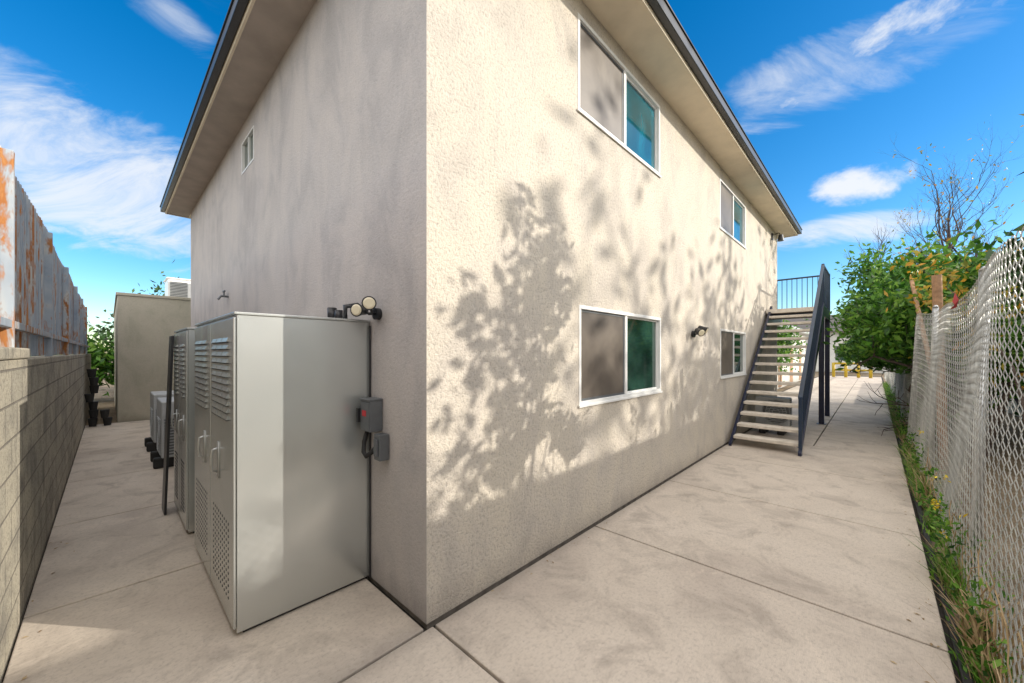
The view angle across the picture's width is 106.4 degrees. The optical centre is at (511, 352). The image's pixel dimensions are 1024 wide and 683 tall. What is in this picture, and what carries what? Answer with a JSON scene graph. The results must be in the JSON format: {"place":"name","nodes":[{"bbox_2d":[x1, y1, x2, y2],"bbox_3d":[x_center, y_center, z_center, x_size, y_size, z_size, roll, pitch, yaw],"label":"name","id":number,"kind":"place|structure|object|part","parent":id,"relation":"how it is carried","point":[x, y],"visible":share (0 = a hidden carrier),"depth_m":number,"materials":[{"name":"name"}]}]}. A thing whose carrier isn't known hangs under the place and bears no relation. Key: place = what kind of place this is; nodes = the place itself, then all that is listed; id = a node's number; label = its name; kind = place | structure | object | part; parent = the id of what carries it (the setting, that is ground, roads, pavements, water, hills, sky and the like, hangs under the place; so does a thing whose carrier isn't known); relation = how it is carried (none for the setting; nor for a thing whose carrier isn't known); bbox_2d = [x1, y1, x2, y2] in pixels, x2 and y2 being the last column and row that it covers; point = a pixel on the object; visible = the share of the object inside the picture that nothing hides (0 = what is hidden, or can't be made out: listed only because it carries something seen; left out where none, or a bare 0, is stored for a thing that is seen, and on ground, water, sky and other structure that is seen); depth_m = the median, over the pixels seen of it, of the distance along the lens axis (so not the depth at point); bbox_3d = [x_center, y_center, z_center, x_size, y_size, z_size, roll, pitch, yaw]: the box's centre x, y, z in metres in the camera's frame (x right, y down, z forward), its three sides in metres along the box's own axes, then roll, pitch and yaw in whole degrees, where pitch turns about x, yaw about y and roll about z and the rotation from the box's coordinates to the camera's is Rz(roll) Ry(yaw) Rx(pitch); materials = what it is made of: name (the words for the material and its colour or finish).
{"place":"outdoors","nodes":[
{"label":"outdoors","id":0,"kind":"place"},
{"bbox_2d":[113,292,190,422],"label":"wing building","id":1,"kind":"structure","parent":0,"point":[146,326],"depth_m":9.65,"materials":[{"name":"beige paint"}]},
{"bbox_2d":[163,277,190,297],"bbox_3d":[-10.224,-1.855,11.986,0.960,0.769,0.960,0,0,44],"label":"rooftop ac unit","id":2,"kind":"object","parent":1,"relation":"on","point":[177,287],"visible":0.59,"depth_m":11.54,"materials":[{"name":"white metal"}]},
{"bbox_2d":[2,375,960,682],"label":"concrete path","id":3,"kind":"structure","parent":0,"point":[747,562],"depth_m":2.65,"materials":[{"name":"beige concrete"}]},
{"bbox_2d":[84,369,111,426],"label":"stacked planters","id":4,"kind":"object","parent":3,"relation":"on","point":[92,403],"visible":1,"depth_m":8.78,"materials":[{"name":"black plastic"}]},
{"bbox_2d":[144,390,173,451],"bbox_3d":[-6.279,1.210,6.911,0.810,0.979,0.490,0,0,44],"label":"ac condenser","id":5,"kind":"object","parent":3,"relation":"on","point":[150,443],"visible":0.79,"depth_m":6.58,"materials":[{"name":"metal"}]},
{"bbox_2d":[150,397,173,468],"bbox_3d":[-5.263,1.210,5.948,0.810,0.979,0.490,0,0,44],"label":"ac condenser","id":6,"kind":"object","parent":3,"relation":"on","point":[157,458],"visible":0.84,"depth_m":5.64,"materials":[{"name":"metal"}]},
{"bbox_2d":[162,336,173,514],"bbox_3d":[-3.704,0.757,4.119,0.310,1.875,0.085,0,0,44],"label":"leaning metal panel","id":7,"kind":"object","parent":3,"relation":"on","point":[167,425],"visible":1,"depth_m":4.05,"materials":[{"name":"grey metal"}]},
{"bbox_2d":[171,327,194,532],"bbox_3d":[-3.099,0.733,4.182,1.000,1.933,0.903,0,0,44],"label":"metal storage cabinet","id":8,"kind":"object","parent":3,"relation":"on","point":[184,420],"visible":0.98,"depth_m":3.63,"materials":[{"name":"metal"}]},
{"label":"doors","id":9,"kind":"part","parent":8,"relation":"part of","materials":[{"name":"metal"}]},
{"bbox_2d":[195,312,369,632],"bbox_3d":[-1.924,0.728,3.078,1.525,1.943,0.888,0,0,44],"label":"metal storage cabinet","id":10,"kind":"object","parent":3,"relation":"on","point":[281,495],"visible":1,"depth_m":2.54,"materials":[{"name":"metal"}]},
{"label":"doors","id":11,"kind":"part","parent":10,"relation":"part of","materials":[{"name":"metal"}]},
{"bbox_2d":[327,303,353,318],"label":"vent pipes","id":12,"kind":"object","parent":10,"relation":"on","point":[332,312],"visible":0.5,"depth_m":2.96,"materials":[{"name":"black metal"}]},
{"bbox_2d":[21,419,939,682],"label":"fallen leaves","id":13,"kind":"object","parent":3,"relation":"on","point":[25,677],"visible":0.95,"depth_m":2.55,"materials":[{"name":"brown plant"}]},
{"bbox_2d":[755,395,791,435],"bbox_3d":[5.552,1.319,8.112,0.620,0.759,0.460,0,0,44],"label":"ac condenser","id":14,"kind":"object","parent":3,"relation":"on","point":[774,421],"visible":0.62,"depth_m":7.99,"materials":[{"name":"metal"}]},
{"bbox_2d":[729,264,829,455],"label":"exterior staircase","id":15,"kind":"structure","parent":3,"relation":"on","point":[818,312],"depth_m":7.98,"materials":[{"name":"concrete"}]},
{"bbox_2d":[832,362,872,377],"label":"yellow barrier gate","id":16,"kind":"structure","parent":3,"relation":"on","point":[845,369],"depth_m":26.30,"materials":[{"name":"metal"}]},
{"bbox_2d":[0,0,1023,347],"label":"sky","id":17,"kind":"structure","parent":0,"point":[98,98],"materials":[{"name":"blue"}]},
{"bbox_2d":[85,368,1023,682],"bbox_3d":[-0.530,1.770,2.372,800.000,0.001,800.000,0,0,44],"label":"ground","id":18,"kind":"structure","parent":0,"point":[103,400],"depth_m":4.81,"materials":[{"name":"soil"}]},
{"bbox_2d":[0,347,90,682],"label":"block wall","id":19,"kind":"structure","parent":18,"relation":"on","point":[44,409],"depth_m":2.71,"materials":[{"name":"concrete"}]},
{"bbox_2d":[0,145,88,355],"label":"corrugated metal fence","id":20,"kind":"object","parent":19,"relation":"on","point":[43,309],"visible":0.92,"depth_m":3.48,"materials":[{"name":"metal"}]},
{"bbox_2d":[42,326,114,395],"bbox_3d":[-15.787,0.404,13.455,4.172,3.941,3.054,0,0,-8],"label":"tree","id":21,"kind":"object","parent":18,"relation":"on","point":[101,357],"visible":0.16,"depth_m":13.76,"materials":[{"name":"green plant"}]},
{"bbox_2d":[87,260,178,361],"bbox_3d":[-17.209,-1.286,18.647,6.360,6.161,4.836,0,0,-5],"label":"tree","id":22,"kind":"object","parent":18,"relation":"on","point":[102,331],"visible":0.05,"depth_m":17.81,"materials":[{"name":"green plant"}]},
{"bbox_2d":[367,428,751,628],"bbox_3d":[-0.093,1.710,10.023,9.876,0.100,11.676,0,0,44],"label":"foundation","id":23,"kind":"object","parent":18,"relation":"on","point":[458,607],"visible":0.14,"depth_m":2.97,"materials":[{"name":"concrete"}]},
{"bbox_2d":[191,0,426,624],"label":"side wall","id":24,"kind":"structure","parent":23,"relation":"on","point":[318,208],"depth_m":3.07,"materials":[{"name":"paint"}]},
{"bbox_2d":[217,290,228,299],"bbox_3d":[-4.714,-0.932,6.243,0.132,0.164,0.124,0,0,-4],"label":"hose bib","id":25,"kind":"object","parent":24,"relation":"attached to","point":[223,295],"visible":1,"depth_m":6.23,"materials":[{"name":"grey metal"}]},
{"bbox_2d":[242,125,253,174],"bbox_3d":[-3.721,-2.850,5.445,0.680,0.460,0.076,0,0,44],"label":"side window frame","id":26,"kind":"object","parent":24,"relation":"attached to","point":[247,138],"visible":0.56,"depth_m":5.43,"materials":[{"name":"white plastic"}]},
{"bbox_2d":[245,134,252,167],"bbox_3d":[-3.721,-2.850,5.445,0.640,0.420,0.005,0,0,44],"label":"side window glass","id":27,"kind":"object","parent":26,"relation":"attached to","point":[246,154],"visible":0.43,"depth_m":5.55,"materials":[{"name":"grey glass"}]},
{"bbox_2d":[350,296,381,319],"bbox_3d":[-1.023,-0.312,2.720,0.267,0.148,0.176,0,0,44],"label":"twin flood light","id":28,"kind":"object","parent":24,"relation":"attached to","point":[365,307],"visible":1,"depth_m":2.70,"materials":[{"name":"black metal"}]},
{"bbox_2d":[369,326,370,577],"bbox_3d":[-1.063,0.740,2.865,0.013,1.880,0.013,0,0,-24],"label":"electrical conduit","id":29,"kind":"object","parent":24,"relation":"attached to","point":[369,457],"visible":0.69,"depth_m":2.86,"materials":[{"name":"black metal"}]},
{"bbox_2d":[356,397,388,461],"bbox_3d":[-0.991,0.539,2.721,0.250,0.422,0.121,0,0,44],"label":"electrical disconnect box","id":30,"kind":"object","parent":24,"relation":"attached to","point":[369,414],"visible":1,"depth_m":2.69,"materials":[{"name":"grey metal"}]},
{"bbox_2d":[427,0,776,623],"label":"front wall","id":31,"kind":"structure","parent":23,"relation":"on","point":[551,208],"depth_m":3.23,"materials":[{"name":"paint"}]},
{"bbox_2d":[188,0,795,237],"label":"soffit","id":32,"kind":"structure","parent":31,"relation":"attached to","point":[631,28],"depth_m":4.88,"materials":[{"name":"paint"}]},
{"bbox_2d":[167,0,315,216],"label":"soffit side","id":33,"kind":"structure","parent":32,"relation":"attached to","point":[270,31],"depth_m":4.79,"materials":[{"name":"paint"}]},
{"bbox_2d":[165,0,797,238],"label":"fascia","id":34,"kind":"structure","parent":32,"relation":"attached to","point":[656,21],"depth_m":4.85,"materials":[{"name":"paint"}]},
{"bbox_2d":[160,0,801,233],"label":"gutter","id":35,"kind":"object","parent":34,"relation":"attached to","point":[669,20],"visible":0.62,"depth_m":4.90,"materials":[{"name":"black metal"}]},
{"bbox_2d":[578,13,661,177],"bbox_3d":[1.242,-2.716,4.275,0.090,0.928,1.910,0,0,44],"label":"window frame","id":36,"kind":"object","parent":31,"relation":"attached to","point":[633,81],"visible":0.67,"depth_m":4.26,"materials":[{"name":"white plastic"}]},
{"bbox_2d":[580,22,622,142],"bbox_3d":[0.928,-2.725,3.943,0.012,0.838,0.894,0,0,44],"label":"screen frame","id":37,"kind":"object","parent":36,"relation":"attached to","point":[600,46],"visible":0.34,"depth_m":4.10,"materials":[{"name":"grey metal"}]},
{"bbox_2d":[580,25,621,141],"bbox_3d":[0.927,-2.725,3.944,0.005,0.798,0.854,0,0,44],"label":"insect screen","id":38,"kind":"object","parent":37,"relation":"attached to","point":[600,87],"visible":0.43,"depth_m":3.92,"materials":[{"name":"grey fabric"}]},
{"bbox_2d":[626,79,654,168],"bbox_3d":[1.545,-2.725,4.628,0.005,0.808,0.849,0,0,44],"label":"window glass","id":39,"kind":"object","parent":36,"relation":"in","point":[640,126],"visible":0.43,"depth_m":4.64,"materials":[{"name":"teal glass"}]},
{"bbox_2d":[579,305,662,407],"bbox_3d":[1.259,0.034,4.293,0.090,0.968,1.920,0,0,44],"label":"window frame","id":40,"kind":"object","parent":31,"relation":"attached to","point":[656,389],"visible":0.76,"depth_m":4.29,"materials":[{"name":"white plastic"}]},
{"bbox_2d":[581,309,623,400],"bbox_3d":[0.944,0.025,3.959,0.012,0.878,0.899,0,0,44],"label":"screen frame","id":41,"kind":"object","parent":40,"relation":"attached to","point":[602,396],"visible":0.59,"depth_m":4.04,"materials":[{"name":"grey metal"}]},
{"bbox_2d":[581,312,622,398],"bbox_3d":[0.943,0.025,3.960,0.005,0.838,0.859,0,0,44],"label":"insect screen","id":42,"kind":"object","parent":41,"relation":"attached to","point":[601,354],"visible":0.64,"depth_m":3.93,"materials":[{"name":"grey fabric"}]},
{"bbox_2d":[627,318,654,390],"bbox_3d":[1.564,0.025,4.647,0.005,0.848,0.854,0,0,44],"label":"window glass","id":43,"kind":"object","parent":40,"relation":"in","point":[640,354],"visible":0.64,"depth_m":4.64,"materials":[{"name":"green glass"}]},
{"bbox_2d":[691,326,708,336],"bbox_3d":[2.810,-0.322,5.739,0.209,0.184,0.309,0,0,44],"label":"twin flood light","id":44,"kind":"object","parent":31,"relation":"attached to","point":[700,330],"visible":1,"depth_m":5.72,"materials":[{"name":"black metal"}]},
{"bbox_2d":[720,178,746,248],"bbox_3d":[4.340,-2.671,7.539,0.090,0.918,1.890,0,0,44],"label":"window frame","id":45,"kind":"object","parent":31,"relation":"attached to","point":[742,206],"visible":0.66,"depth_m":7.79,"materials":[{"name":"white plastic"}]},
{"bbox_2d":[721,183,732,235],"bbox_3d":[4.029,-2.680,7.211,0.012,0.828,0.884,0,0,44],"label":"screen frame","id":46,"kind":"object","parent":45,"relation":"attached to","point":[732,207],"visible":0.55,"depth_m":7.53,"materials":[{"name":"grey metal"}]},
{"bbox_2d":[721,185,731,234],"bbox_3d":[4.028,-2.680,7.212,0.005,0.788,0.844,0,0,44],"label":"insect screen","id":47,"kind":"object","parent":46,"relation":"attached to","point":[726,210],"visible":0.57,"depth_m":7.24,"materials":[{"name":"grey fabric"}]},
{"bbox_2d":[734,200,741,242],"bbox_3d":[4.640,-2.680,7.888,0.005,0.798,0.839,0,0,44],"label":"window glass","id":48,"kind":"object","parent":45,"relation":"in","point":[737,222],"visible":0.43,"depth_m":7.90,"materials":[{"name":"blue glass"}]},
{"bbox_2d":[720,329,746,378],"bbox_3d":[4.360,0.024,7.561,0.090,0.908,1.890,0,0,44],"label":"window frame","id":49,"kind":"object","parent":31,"relation":"attached to","point":[742,373],"visible":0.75,"depth_m":7.69,"materials":[{"name":"white plastic"}]},
{"bbox_2d":[721,331,732,375],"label":"screen frame","id":50,"kind":"object","parent":49,"relation":"attached to","point":[732,353],"visible":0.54,"depth_m":7.54,"materials":[{"name":"grey metal"}]},
{"bbox_2d":[721,332,731,374],"bbox_3d":[4.049,0.015,7.234,0.005,0.778,0.844,0,0,44],"label":"insect screen","id":51,"kind":"object","parent":50,"relation":"attached to","point":[726,353],"visible":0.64,"depth_m":7.24,"materials":[{"name":"grey fabric"}]},
{"bbox_2d":[734,334,742,372],"bbox_3d":[4.660,0.015,7.910,0.005,0.788,0.839,0,0,44],"label":"window glass","id":52,"kind":"object","parent":49,"relation":"in","point":[738,353],"visible":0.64,"depth_m":7.96,"materials":[{"name":"glass"}]},
{"bbox_2d":[771,233,783,241],"bbox_3d":[7.074,-3.080,10.184,0.274,0.240,0.150,0,0,44],"label":"wall lantern","id":53,"kind":"object","parent":31,"relation":"attached to","point":[780,237],"depth_m":10.12,"materials":[{"name":"black metal"}]},
{"bbox_2d":[777,318,808,381],"bbox_3d":[12.348,-0.026,18.474,3.825,3.625,3.980,0,0,44],"label":"path end shrub","id":54,"kind":"object","parent":18,"relation":"on","point":[785,350],"visible":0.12,"depth_m":17.79,"materials":[{"name":"green plant"}]},
{"bbox_2d":[777,325,808,388],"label":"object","id":55,"kind":"object","parent":18,"relation":"on","point":[786,378],"visible":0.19,"depth_m":22.05,"materials":[{"name":"paint"}]},
{"bbox_2d":[778,348,800,387],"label":"doors","id":56,"kind":"structure","parent":55,"relation":"in","point":[779,376],"depth_m":21.45,"materials":[{"name":"brown wood"}]},
{"bbox_2d":[834,267,909,402],"bbox_3d":[12.893,-0.633,12.142,4.222,4.868,4.575,0,0,44],"label":"citrus tree","id":57,"kind":"object","parent":18,"relation":"on","point":[845,355],"visible":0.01,"depth_m":13.17,"materials":[{"name":"green plant"}]},
{"bbox_2d":[842,223,997,369],"bbox_3d":[19.493,-2.526,18.500,5.578,8.735,3.703,0,0,33],"label":"leafy tree","id":58,"kind":"object","parent":18,"relation":"on","point":[907,244],"visible":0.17,"depth_m":18.89,"materials":[{"name":"green plant"}]},
{"bbox_2d":[822,259,1023,455],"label":"citrus tree","id":59,"kind":"object","parent":18,"relation":"on","point":[897,329],"visible":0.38,"depth_m":7.00,"materials":[{"name":"green plant"}]},
{"bbox_2d":[830,219,1022,429],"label":"citrus tree","id":60,"kind":"object","parent":18,"relation":"on","point":[881,279],"visible":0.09,"depth_m":8.75,"materials":[{"name":"green plant"}]},
{"bbox_2d":[882,377,973,682],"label":"path edging","id":61,"kind":"object","parent":18,"relation":"on","point":[956,635],"visible":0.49,"depth_m":2.57,"materials":[{"name":"black concrete"}]},
{"bbox_2d":[931,274,948,473],"bbox_3d":[5.916,0.325,5.285,0.508,2.764,0.097,0,0,-32],"label":"wooden pole","id":62,"kind":"object","parent":18,"relation":"on","point":[937,289],"visible":0.42,"depth_m":5.24,"materials":[{"name":"brown wood"}]},
{"bbox_2d":[880,381,1021,682],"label":"grass strip","id":63,"kind":"object","parent":18,"relation":"on","point":[956,577],"depth_m":2.82,"materials":[{"name":"green plant"}]},
{"bbox_2d":[884,226,1023,682],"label":"chain link fence","id":64,"kind":"object","parent":18,"relation":"on","point":[976,386],"visible":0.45,"depth_m":2.62,"materials":[{"name":"metal"}]},
{"bbox_2d":[909,280,930,369],"bbox_3d":[6.745,-0.400,6.290,0.060,1.841,1.751,0,0,38],"label":"wooden pole","id":65,"kind":"object","parent":64,"relation":"attached to","point":[916,301],"visible":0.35,"depth_m":6.55,"materials":[{"name":"brown wood"}]},
{"bbox_2d":[950,293,958,309],"bbox_3d":[3.630,-0.425,3.153,0.040,0.150,0.260,0,0,44],"label":"cloth scrap","id":66,"kind":"object","parent":64,"relation":"attached to","point":[955,300],"visible":1,"depth_m":3.12,"materials":[{"name":"red fabric"}]},
{"bbox_2d":[925,447,1023,682],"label":"dry vines","id":67,"kind":"object","parent":64,"relation":"attached to","point":[994,634],"visible":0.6,"depth_m":2.06,"materials":[{"name":"plant"}]},
{"bbox_2d":[885,382,1022,682],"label":"weeds","id":68,"kind":"object","parent":18,"relation":"on","point":[939,523],"visible":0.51,"depth_m":2.71,"materials":[{"name":"green plant"}]},
{"bbox_2d":[915,430,967,537],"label":"yellow wildflowers","id":69,"kind":"object","parent":68,"relation":"on","point":[936,501],"visible":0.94,"depth_m":3.44,"materials":[{"name":"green plant"}]},
{"bbox_2d":[884,238,1023,476],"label":"yellow leaf shrub","id":70,"kind":"object","parent":18,"relation":"on","point":[951,277],"visible":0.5,"depth_m":5.84,"materials":[{"name":"green plant"}]},
{"bbox_2d":[885,405,1023,682],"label":"dry weeds","id":71,"kind":"object","parent":18,"relation":"on","point":[970,641],"visible":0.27,"depth_m":2.17,"materials":[{"name":"green plant"}]},
{"bbox_2d":[885,121,1023,410],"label":"bare tree","id":72,"kind":"object","parent":18,"relation":"on","point":[944,228],"visible":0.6,"depth_m":10.09,"materials":[{"name":"brown plant"}]},
{"bbox_2d":[980,114,1023,300],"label":"young leafy tree","id":73,"kind":"object","parent":18,"relation":"on","point":[990,252],"visible":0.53,"depth_m":3.04,"materials":[{"name":"green plant"}]},
{"bbox_2d":[988,389,1022,418],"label":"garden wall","id":74,"kind":"structure","parent":18,"relation":"on","point":[1013,408],"depth_m":10.80,"materials":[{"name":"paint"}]},
{"bbox_2d":[782,315,845,331],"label":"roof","id":75,"kind":"structure","parent":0,"point":[805,325],"depth_m":37.93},
{"bbox_2d":[805,331,884,372],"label":"walls","id":76,"kind":"structure","parent":0,"point":[832,353],"depth_m":34.79,"materials":[{"name":"paint"}]},
{"bbox_2d":[835,346,847,359],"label":"windows","id":77,"kind":"structure","parent":76,"relation":"attached to","point":[840,358],"depth_m":34.53,"materials":[{"name":"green glass"}]}
]}

